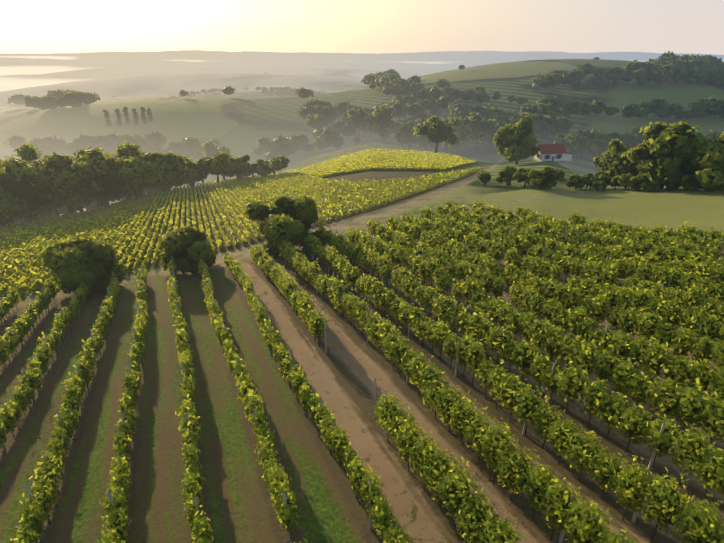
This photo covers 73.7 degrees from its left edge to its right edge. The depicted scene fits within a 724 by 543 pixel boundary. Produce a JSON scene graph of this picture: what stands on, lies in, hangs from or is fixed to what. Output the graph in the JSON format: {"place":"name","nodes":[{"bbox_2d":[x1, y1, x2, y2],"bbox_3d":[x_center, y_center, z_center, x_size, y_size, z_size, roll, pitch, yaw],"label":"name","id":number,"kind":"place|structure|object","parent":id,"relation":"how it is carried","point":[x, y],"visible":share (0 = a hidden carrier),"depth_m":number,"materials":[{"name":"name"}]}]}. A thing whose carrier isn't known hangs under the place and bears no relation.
{"place":"outdoors","nodes":[
{"label":"outdoors","id":0,"kind":"place"},
{"bbox_2d":[0,50,723,542],"bbox_3d":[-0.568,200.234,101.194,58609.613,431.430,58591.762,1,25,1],"label":"terrain","id":1,"kind":"structure","parent":0,"point":[346,370],"depth_m":36.50,"materials":[{"name":"green plant"}]},
{"bbox_2d":[0,253,412,542],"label":"vines","id":2,"kind":"object","parent":1,"relation":"on","point":[270,467],"depth_m":25.00,"materials":[{"name":"green plant"}]},
{"bbox_2d":[0,167,479,296],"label":"grapevines","id":3,"kind":"object","parent":1,"relation":"on","point":[177,208],"visible":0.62,"depth_m":101.23,"materials":[{"name":"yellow plant"}]},
{"bbox_2d":[0,167,481,295],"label":"vines","id":4,"kind":"object","parent":1,"relation":"on","point":[19,290],"visible":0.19,"depth_m":94.94,"materials":[{"name":"green plant"}]},
{"bbox_2d":[38,115,538,293],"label":"trees","id":5,"kind":"object","parent":1,"relation":"on","point":[95,277],"depth_m":55.76,"materials":[{"name":"green plant"}]},
{"bbox_2d":[0,207,716,542],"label":"vineyard posts","id":6,"kind":"object","parent":1,"relation":"on","point":[634,517],"visible":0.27,"depth_m":27.98,"materials":[{"name":"grey wood"}]},
{"bbox_2d":[0,103,723,226],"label":"trees","id":7,"kind":"object","parent":1,"relation":"on","point":[673,169],"depth_m":125.11,"materials":[{"name":"green plant"}]},
{"bbox_2d":[3,51,723,163],"bbox_3d":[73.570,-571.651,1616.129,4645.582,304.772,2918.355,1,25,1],"label":"trees","id":8,"kind":"object","parent":1,"relation":"on","point":[699,107],"visible":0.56,"depth_m":321.22,"materials":[{"name":"green plant"}]},
{"bbox_2d":[276,142,477,177],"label":"vines","id":9,"kind":"object","parent":1,"relation":"on","point":[364,169],"visible":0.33,"depth_m":195.85,"materials":[{"name":"green plant"}]},
{"bbox_2d":[279,143,475,176],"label":"grapevines","id":10,"kind":"object","parent":1,"relation":"on","point":[384,162],"visible":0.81,"depth_m":191.91,"materials":[{"name":"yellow plant"}]},
{"bbox_2d":[250,222,723,542],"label":"vines","id":11,"kind":"object","parent":1,"relation":"on","point":[698,467],"depth_m":21.38,"materials":[{"name":"green plant"}]},
{"bbox_2d":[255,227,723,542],"bbox_3d":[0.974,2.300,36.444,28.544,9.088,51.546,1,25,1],"label":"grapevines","id":12,"kind":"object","parent":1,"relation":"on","point":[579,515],"visible":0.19,"depth_m":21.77,"materials":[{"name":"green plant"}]},
{"bbox_2d":[346,199,723,444],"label":"vines","id":13,"kind":"object","parent":1,"relation":"on","point":[698,348],"depth_m":37.02,"materials":[{"name":"green plant"}]},
{"bbox_2d":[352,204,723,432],"bbox_3d":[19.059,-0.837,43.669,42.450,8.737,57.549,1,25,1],"label":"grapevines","id":14,"kind":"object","parent":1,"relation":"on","point":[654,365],"visible":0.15,"depth_m":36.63,"materials":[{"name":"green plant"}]},
{"bbox_2d":[533,140,571,161],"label":"house","id":15,"kind":"structure","parent":1,"relation":"on","point":[555,152],"depth_m":177.18,"materials":[{"name":"paint"}]},
{"bbox_2d":[0,0,723,54],"label":"sky","id":16,"kind":"structure","parent":0,"point":[26,26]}
]}

